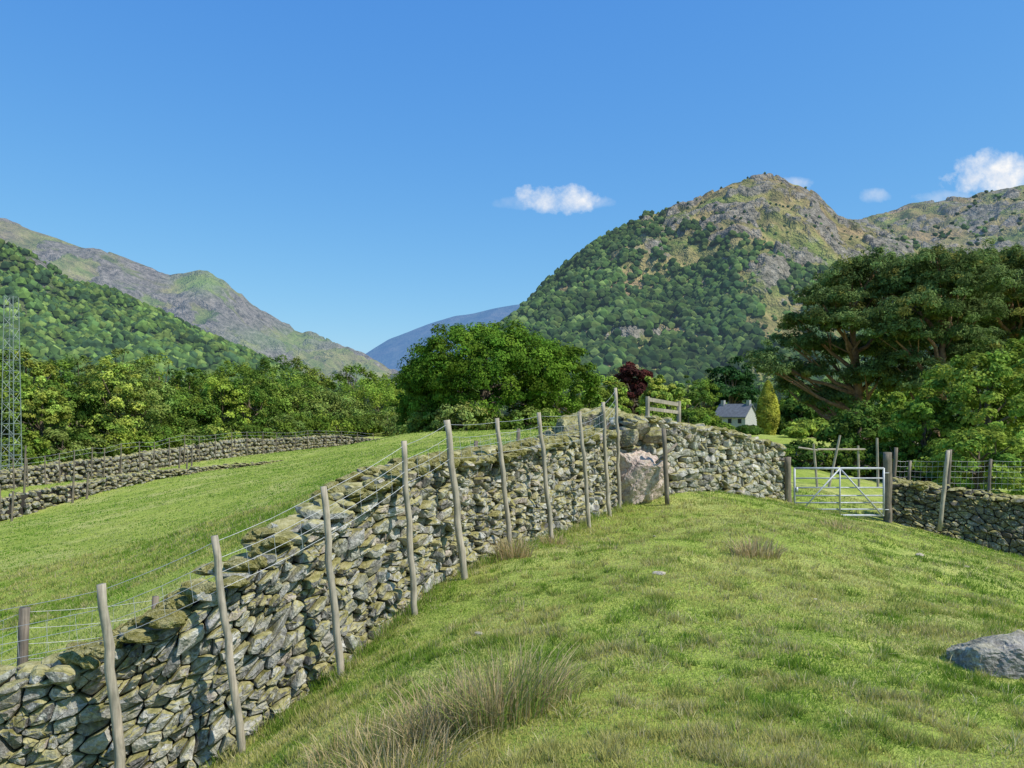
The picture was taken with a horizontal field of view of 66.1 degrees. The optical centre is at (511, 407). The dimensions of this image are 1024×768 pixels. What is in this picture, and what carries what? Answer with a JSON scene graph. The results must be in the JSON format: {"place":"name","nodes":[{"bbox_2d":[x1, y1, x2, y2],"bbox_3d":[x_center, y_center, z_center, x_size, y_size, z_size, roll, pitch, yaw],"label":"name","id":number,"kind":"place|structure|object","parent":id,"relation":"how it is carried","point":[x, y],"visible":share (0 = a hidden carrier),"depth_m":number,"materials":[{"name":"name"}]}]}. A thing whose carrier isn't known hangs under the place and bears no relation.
{"place":"outdoors","nodes":[
{"label":"outdoors","id":0,"kind":"place"},
{"bbox_2d":[0,253,285,380],"bbox_3d":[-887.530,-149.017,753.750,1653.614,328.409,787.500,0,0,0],"label":"forested hill","id":1,"kind":"structure","parent":0,"point":[37,262],"depth_m":769.01,"materials":[{"name":"green plant"}]},
{"bbox_2d":[0,240,384,421],"bbox_3d":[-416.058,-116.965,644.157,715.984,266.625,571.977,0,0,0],"label":"hillside forest","id":2,"kind":"object","parent":1,"relation":"on","point":[42,329],"visible":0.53,"depth_m":668.16,"materials":[{"name":"green plant"}]},
{"bbox_2d":[0,218,397,391],"bbox_3d":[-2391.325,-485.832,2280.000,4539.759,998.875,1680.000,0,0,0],"label":"bare fell","id":3,"kind":"structure","parent":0,"point":[210,302],"depth_m":2321.09,"materials":[{"name":"green plant"}]},
{"bbox_2d":[366,304,518,380],"bbox_3d":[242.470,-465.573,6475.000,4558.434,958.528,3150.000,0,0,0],"label":"distant blue fell","id":4,"kind":"structure","parent":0,"point":[394,352],"depth_m":6663.80,"materials":[{"name":"blue"}]},
{"bbox_2d":[0,423,1023,767],"bbox_3d":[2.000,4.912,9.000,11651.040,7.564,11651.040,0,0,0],"label":"ground","id":5,"kind":"structure","parent":0,"point":[802,479],"depth_m":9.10,"materials":[{"name":"green plant"}]},
{"bbox_2d":[0,296,21,469],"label":"lattice mast","id":6,"kind":"object","parent":5,"relation":"on","point":[9,381],"visible":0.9,"depth_m":57.91,"materials":[{"name":"metal"}]},
{"bbox_2d":[0,460,283,521],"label":"field wall","id":7,"kind":"structure","parent":5,"relation":"on","point":[31,501],"depth_m":51.51,"materials":[{"name":"grey stone"}]},
{"bbox_2d":[0,431,373,521],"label":"fence","id":8,"kind":"object","parent":5,"relation":"on","point":[73,485],"depth_m":61.96,"materials":[{"name":"grey wood"}]},
{"bbox_2d":[0,435,376,489],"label":"field wall","id":9,"kind":"structure","parent":5,"relation":"on","point":[239,448],"depth_m":70.49,"materials":[{"name":"grey stone"}]},
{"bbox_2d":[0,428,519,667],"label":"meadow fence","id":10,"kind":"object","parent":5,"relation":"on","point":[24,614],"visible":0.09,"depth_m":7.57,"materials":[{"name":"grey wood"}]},
{"bbox_2d":[0,347,537,470],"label":"woodland","id":11,"kind":"object","parent":5,"relation":"on","point":[50,409],"visible":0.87,"depth_m":107.67,"materials":[{"name":"green plant"}]},
{"bbox_2d":[0,429,538,670],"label":"meadow grass","id":12,"kind":"structure","parent":5,"relation":"on","point":[350,455],"depth_m":29.89,"materials":[{"name":"green plant"}]},
{"bbox_2d":[0,388,621,767],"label":"post and wire fence","id":13,"kind":"object","parent":5,"relation":"on","point":[111,686],"visible":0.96,"depth_m":7.23,"materials":[{"name":"grey wood"}]},
{"bbox_2d":[0,428,623,767],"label":"dry stone wall","id":14,"kind":"structure","parent":5,"relation":"on","point":[173,686],"depth_m":7.23,"materials":[{"name":"grey stone"}]},
{"bbox_2d":[391,356,458,434],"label":"oak tree","id":15,"kind":"object","parent":5,"relation":"on","point":[400,416],"visible":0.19,"depth_m":91.49,"materials":[{"name":"green plant"}]},
{"bbox_2d":[404,406,449,431],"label":"hawthorn bush","id":16,"kind":"object","parent":5,"relation":"on","point":[421,417],"visible":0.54,"depth_m":80.34,"materials":[{"name":"green plant"}]},
{"bbox_2d":[287,630,621,767],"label":"rush clump","id":17,"kind":"object","parent":5,"relation":"on","point":[505,699],"visible":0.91,"depth_m":4.49,"materials":[{"name":"green plant"}]},
{"bbox_2d":[430,399,497,431],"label":"hawthorn bush","id":18,"kind":"object","parent":5,"relation":"on","point":[463,409],"visible":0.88,"depth_m":76.89,"materials":[{"name":"green plant"}]},
{"bbox_2d":[391,317,570,429],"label":"oak tree","id":19,"kind":"object","parent":5,"relation":"on","point":[493,357],"visible":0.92,"depth_m":80.18,"materials":[{"name":"green plant"}]},
{"bbox_2d":[486,533,541,560],"bbox_3d":[0.056,1.755,10.032,0.768,0.384,0.779,0,0,12],"label":"rush clump","id":20,"kind":"object","parent":5,"relation":"on","point":[514,552],"visible":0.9,"depth_m":9.94,"materials":[{"name":"beige plant"}]},
{"bbox_2d":[10,365,1023,434],"bbox_3d":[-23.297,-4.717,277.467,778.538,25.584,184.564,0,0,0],"label":"valley woodland","id":21,"kind":"object","parent":5,"relation":"on","point":[761,382],"visible":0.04,"depth_m":250.92,"materials":[{"name":"green plant"}]},
{"bbox_2d":[500,406,558,429],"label":"hawthorn bush","id":22,"kind":"object","parent":5,"relation":"on","point":[521,423],"visible":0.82,"depth_m":78.00,"materials":[{"name":"green plant"}]},
{"bbox_2d":[536,533,575,544],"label":"rush clump","id":23,"kind":"object","parent":5,"relation":"on","point":[551,539],"visible":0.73,"depth_m":10.96,"materials":[{"name":"beige plant"}]},
{"bbox_2d":[518,340,607,418],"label":"oak tree","id":24,"kind":"object","parent":5,"relation":"on","point":[575,365],"visible":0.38,"depth_m":87.83,"materials":[{"name":"green plant"}]},
{"bbox_2d":[566,377,611,413],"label":"ash tree","id":25,"kind":"object","parent":5,"relation":"on","point":[605,397],"visible":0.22,"depth_m":98.78,"materials":[{"name":"green plant"}]},
{"bbox_2d":[537,406,662,446],"bbox_3d":[1.793,1.121,15.929,2.217,2.299,2.511,0,0,-17],"label":"boulder pile","id":26,"kind":"object","parent":5,"relation":"on","point":[650,431],"visible":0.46,"depth_m":15.59,"materials":[{"name":"stone"}]},
{"bbox_2d":[582,374,630,409],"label":"ash tree","id":27,"kind":"object","parent":5,"relation":"on","point":[605,381],"visible":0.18,"depth_m":102.92,"materials":[{"name":"green plant"}]},
{"bbox_2d":[608,403,631,415],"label":"shrub","id":28,"kind":"object","parent":5,"relation":"on","point":[624,411],"visible":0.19,"depth_m":39.78,"materials":[{"name":"green plant"}]},
{"bbox_2d":[607,360,653,412],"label":"copper beech tree","id":29,"kind":"object","parent":5,"relation":"on","point":[635,383],"visible":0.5,"depth_m":111.25,"materials":[{"name":"red plant"}]},
{"bbox_2d":[613,443,670,504],"bbox_3d":[2.417,1.317,15.075,1.202,1.451,1.076,0,0,14],"label":"pink boulder","id":30,"kind":"object","parent":5,"relation":"on","point":[642,473],"visible":0.54,"depth_m":14.71,"materials":[{"name":"stone"}]},
{"bbox_2d":[641,374,665,411],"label":"birch tree","id":31,"kind":"object","parent":5,"relation":"on","point":[655,391],"visible":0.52,"depth_m":69.56,"materials":[{"name":"green plant"}]},
{"bbox_2d":[634,403,672,419],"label":"shrub","id":32,"kind":"object","parent":5,"relation":"on","point":[656,415],"visible":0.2,"depth_m":44.30,"materials":[{"name":"green plant"}]},
{"bbox_2d":[632,378,693,413],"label":"ash tree","id":33,"kind":"object","parent":5,"relation":"on","point":[684,392],"visible":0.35,"depth_m":99.34,"materials":[{"name":"green plant"}]},
{"bbox_2d":[645,396,680,421],"bbox_3d":[3.232,0.730,16.800,0.941,1.940,0.096,0,0,-28],"label":"wooden stile","id":34,"kind":"object","parent":5,"relation":"on","point":[648,400],"visible":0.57,"depth_m":16.75,"materials":[{"name":"grey wood"}]},
{"bbox_2d":[655,428,677,504],"bbox_3d":[2.936,1.108,14.694,0.567,1.446,0.186,0,0,-34],"label":"wall end post","id":35,"kind":"object","parent":5,"relation":"on","point":[665,470],"depth_m":14.57,"materials":[{"name":"grey wood"}]},
{"bbox_2d":[670,414,701,425],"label":"shrub","id":36,"kind":"object","parent":5,"relation":"on","point":[690,418],"visible":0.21,"depth_m":37.75,"materials":[{"name":"green plant"}]},
{"bbox_2d":[668,372,707,410],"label":"birch tree","id":37,"kind":"object","parent":5,"relation":"on","point":[690,404],"visible":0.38,"depth_m":158.86,"materials":[{"name":"green plant"}]},
{"bbox_2d":[607,413,786,499],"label":"dry stone wall","id":38,"kind":"structure","parent":5,"relation":"on","point":[709,458],"depth_m":16.97,"materials":[{"name":"grey stone"}]},
{"bbox_2d":[681,406,722,426],"bbox_3d":[14.235,1.077,60.204,3.638,2.420,4.056,0,0,0],"label":"shrub","id":39,"kind":"object","parent":5,"relation":"on","point":[703,416],"visible":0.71,"depth_m":59.25,"materials":[{"name":"green plant"}]},
{"bbox_2d":[694,378,720,413],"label":"birch tree","id":40,"kind":"object","parent":5,"relation":"on","point":[713,395],"visible":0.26,"depth_m":164.41,"materials":[{"name":"green plant"}]},
{"bbox_2d":[704,422,732,429],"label":"shrub","id":41,"kind":"object","parent":5,"relation":"on","point":[722,425],"visible":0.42,"depth_m":59.53,"materials":[{"name":"green plant"}]},
{"bbox_2d":[473,535,970,635],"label":"scattered stones","id":42,"kind":"object","parent":5,"relation":"on","point":[656,572],"visible":0.81,"depth_m":8.16,"materials":[{"name":"grey stone"}]},
{"bbox_2d":[705,353,757,409],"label":"conifer tree","id":43,"kind":"object","parent":5,"relation":"on","point":[733,390],"visible":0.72,"depth_m":168.30,"materials":[{"name":"green plant"}]},
{"bbox_2d":[716,407,756,431],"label":"walls","id":44,"kind":"structure","parent":5,"relation":"on","point":[749,418],"depth_m":118.20,"materials":[{"name":"white paint"}]},
{"bbox_2d":[718,419,740,422],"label":"windows","id":45,"kind":"structure","parent":44,"relation":"attached to","point":[729,420],"depth_m":118.47,"materials":[{"name":"black glass"}]},
{"bbox_2d":[716,404,755,417],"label":"roof","id":46,"kind":"structure","parent":44,"relation":"on","point":[733,410],"depth_m":118.86,"materials":[{"name":"stone"}]},
{"bbox_2d":[721,400,750,405],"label":"chimneys","id":47,"kind":"object","parent":46,"relation":"on","point":[748,402],"visible":1,"depth_m":118.48,"materials":[{"name":"stone"}]},
{"bbox_2d":[734,424,762,435],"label":"shrub","id":48,"kind":"object","parent":5,"relation":"on","point":[750,429],"visible":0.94,"depth_m":61.45,"materials":[{"name":"green plant"}]},
{"bbox_2d":[713,534,792,558],"bbox_3d":[2.943,1.686,9.555,0.960,0.299,0.796,0,0,-20],"label":"rush clump","id":49,"kind":"object","parent":5,"relation":"on","point":[748,548],"visible":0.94,"depth_m":9.55,"materials":[{"name":"beige plant"}]},
{"bbox_2d":[755,380,780,434],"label":"golden cypress tree","id":50,"kind":"object","parent":5,"relation":"on","point":[767,417],"visible":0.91,"depth_m":71.35,"materials":[{"name":"yellow plant"}]},
{"bbox_2d":[784,457,791,501],"bbox_3d":[6.629,1.890,18.896,0.168,1.412,0.179,0,0,0],"label":"gate post","id":51,"kind":"object","parent":5,"relation":"on","point":[788,473],"visible":0.7,"depth_m":18.83,"materials":[{"name":"grey wood"}]},
{"bbox_2d":[775,425,813,437],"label":"shrub","id":52,"kind":"object","parent":5,"relation":"on","point":[790,432],"visible":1,"depth_m":59.33,"materials":[{"name":"green plant"}]},
{"bbox_2d":[776,402,814,435],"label":"sycamore tree","id":53,"kind":"object","parent":5,"relation":"on","point":[792,413],"visible":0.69,"depth_m":74.27,"materials":[{"name":"green plant"}]},
{"bbox_2d":[787,419,828,437],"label":"shrub","id":54,"kind":"object","parent":5,"relation":"on","point":[815,426],"visible":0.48,"depth_m":68.78,"materials":[{"name":"green plant"}]},
{"bbox_2d":[778,387,840,428],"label":"sycamore tree","id":55,"kind":"object","parent":5,"relation":"on","point":[824,409],"visible":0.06,"depth_m":85.11,"materials":[{"name":"green plant"}]},
{"bbox_2d":[794,379,872,421],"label":"sycamore tree","id":56,"kind":"object","parent":5,"relation":"on","point":[816,416],"visible":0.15,"depth_m":79.16,"materials":[{"name":"green plant"}]},
{"bbox_2d":[798,435,878,486],"bbox_3d":[9.838,1.679,24.028,2.127,1.765,2.670,0,0,16],"label":"lane fence","id":57,"kind":"object","parent":5,"relation":"on","point":[837,448],"visible":0.88,"depth_m":23.97,"materials":[{"name":"grey wood"}]},
{"bbox_2d":[818,516,862,532],"bbox_3d":[5.405,1.914,12.987,0.746,0.290,0.575,0,0,0],"label":"rush clump","id":58,"kind":"object","parent":5,"relation":"on","point":[836,526],"visible":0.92,"depth_m":12.97,"materials":[{"name":"beige plant"}]},
{"bbox_2d":[744,243,951,432],"bbox_3d":[18.540,-3.129,44.549,11.416,11.853,10.180,0,0,0],"label":"scots pine tree","id":59,"kind":"object","parent":5,"relation":"on","point":[847,295],"visible":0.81,"depth_m":43.53,"materials":[{"name":"green plant"}]},
{"bbox_2d":[817,404,900,452],"bbox_3d":[16.907,1.454,38.185,4.265,3.293,3.782,0,0,0],"label":"hazel bush","id":60,"kind":"object","parent":5,"relation":"on","point":[852,422],"visible":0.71,"depth_m":37.38,"materials":[{"name":"green plant"}]},
{"bbox_2d":[782,437,960,484],"bbox_3d":[13.648,2.412,30.114,7.231,2.636,2.353,0,0,20],"label":"hedge","id":61,"kind":"object","parent":5,"relation":"on","point":[804,457],"visible":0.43,"depth_m":30.10,"materials":[{"name":"green plant"}]},
{"bbox_2d":[843,383,925,438],"bbox_3d":[29.177,0.511,62.192,7.399,5.595,5.951,0,0,43],"label":"ash tree","id":62,"kind":"object","parent":5,"relation":"on","point":[885,407],"visible":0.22,"depth_m":60.61,"materials":[{"name":"green plant"}]},
{"bbox_2d":[882,452,891,522],"bbox_3d":[9.157,2.047,19.196,0.219,1.920,0.215,0,0,0],"label":"gate post","id":63,"kind":"object","parent":5,"relation":"on","point":[887,466],"visible":0.83,"depth_m":19.12,"materials":[{"name":"grey wood"}]},
{"bbox_2d":[793,467,888,516],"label":"field gate","id":64,"kind":"structure","parent":63,"relation":"attached to","point":[795,488],"depth_m":19.03,"materials":[{"name":"metal"}]},
{"bbox_2d":[887,418,927,446],"bbox_3d":[24.255,2.087,48.014,4.594,3.180,4.164,0,0,0],"label":"shrub","id":65,"kind":"object","parent":5,"relation":"on","point":[898,422],"visible":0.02,"depth_m":47.82,"materials":[{"name":"green plant"}]},
{"bbox_2d":[875,393,979,480],"bbox_3d":[15.656,1.384,30.202,3.235,3.982,3.770,0,0,0],"label":"hazel bush","id":66,"kind":"object","parent":5,"relation":"on","point":[917,422],"visible":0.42,"depth_m":29.49,"materials":[{"name":"green plant"}]},
{"bbox_2d":[859,240,1023,438],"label":"scots pine tree","id":67,"kind":"object","parent":5,"relation":"on","point":[943,317],"visible":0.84,"depth_m":40.05,"materials":[{"name":"green plant"}]},
{"bbox_2d":[937,450,949,530],"bbox_3d":[10.123,1.943,18.452,0.365,1.893,0.109,0,0,-21],"label":"leaning post","id":68,"kind":"object","parent":5,"relation":"on","point":[943,494],"visible":1,"depth_m":18.43,"materials":[{"name":"grey wood"}]},
{"bbox_2d":[892,447,1020,492],"bbox_3d":[11.793,2.538,19.344,4.609,3.058,0.250,0,0,19],"label":"sheep netting fence","id":69,"kind":"object","parent":5,"relation":"on","point":[895,471],"visible":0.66,"depth_m":19.57,"materials":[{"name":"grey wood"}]},
{"bbox_2d":[892,478,1023,556],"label":"dry stone wall","id":70,"kind":"structure","parent":5,"relation":"on","point":[994,520],"depth_m":18.84,"materials":[{"name":"grey stone"}]},
{"bbox_2d":[899,423,1023,498],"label":"hazel bush","id":71,"kind":"object","parent":5,"relation":"on","point":[935,447],"visible":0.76,"depth_m":24.59,"materials":[{"name":"green plant"}]},
{"bbox_2d":[909,346,1023,490],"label":"ash tree","id":72,"kind":"object","parent":5,"relation":"on","point":[1001,394],"visible":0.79,"depth_m":28.77,"materials":[{"name":"green plant"}]},
{"bbox_2d":[934,625,1023,680],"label":"boulder","id":73,"kind":"object","parent":5,"relation":"on","point":[992,650],"depth_m":5.63,"materials":[{"name":"stone"}]},
{"bbox_2d":[947,243,1023,465],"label":"scots pine tree","id":74,"kind":"object","parent":5,"relation":"on","point":[1004,267],"visible":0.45,"depth_m":44.58,"materials":[{"name":"green plant"}]},
{"bbox_2d":[988,322,1023,460],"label":"ash tree","id":75,"kind":"object","parent":5,"relation":"on","point":[1011,414],"visible":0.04,"depth_m":32.10,"materials":[{"name":"green plant"}]},
{"bbox_2d":[0,0,1023,353],"label":"sky","id":76,"kind":"structure","parent":0,"point":[365,174],"materials":[{"name":"blue"}]},
{"bbox_2d":[516,173,989,394],"bbox_3d":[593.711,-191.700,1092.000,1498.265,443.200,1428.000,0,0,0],"label":"wooded crag hill","id":77,"kind":"structure","parent":0,"point":[802,237],"depth_m":1047.32,"materials":[{"name":"green plant"}]},
{"bbox_2d":[461,172,1022,413],"bbox_3d":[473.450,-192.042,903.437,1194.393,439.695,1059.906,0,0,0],"label":"hillside trees","id":78,"kind":"object","parent":77,"relation":"on","point":[712,309],"visible":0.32,"depth_m":830.27,"materials":[{"name":"green plant"}]},
{"bbox_2d":[849,185,1023,252],"bbox_3d":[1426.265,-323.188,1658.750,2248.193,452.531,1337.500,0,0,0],"label":"rocky fell","id":79,"kind":"structure","parent":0,"point":[921,222],"depth_m":1535.72,"materials":[{"name":"stone"}]},
{"bbox_2d":[853,190,1023,248],"bbox_3d":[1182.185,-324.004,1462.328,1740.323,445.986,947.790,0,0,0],"label":"fellside trees","id":80,"kind":"object","parent":79,"relation":"on","point":[977,236],"visible":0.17,"depth_m":1409.83,"materials":[{"name":"green plant"}]}
]}

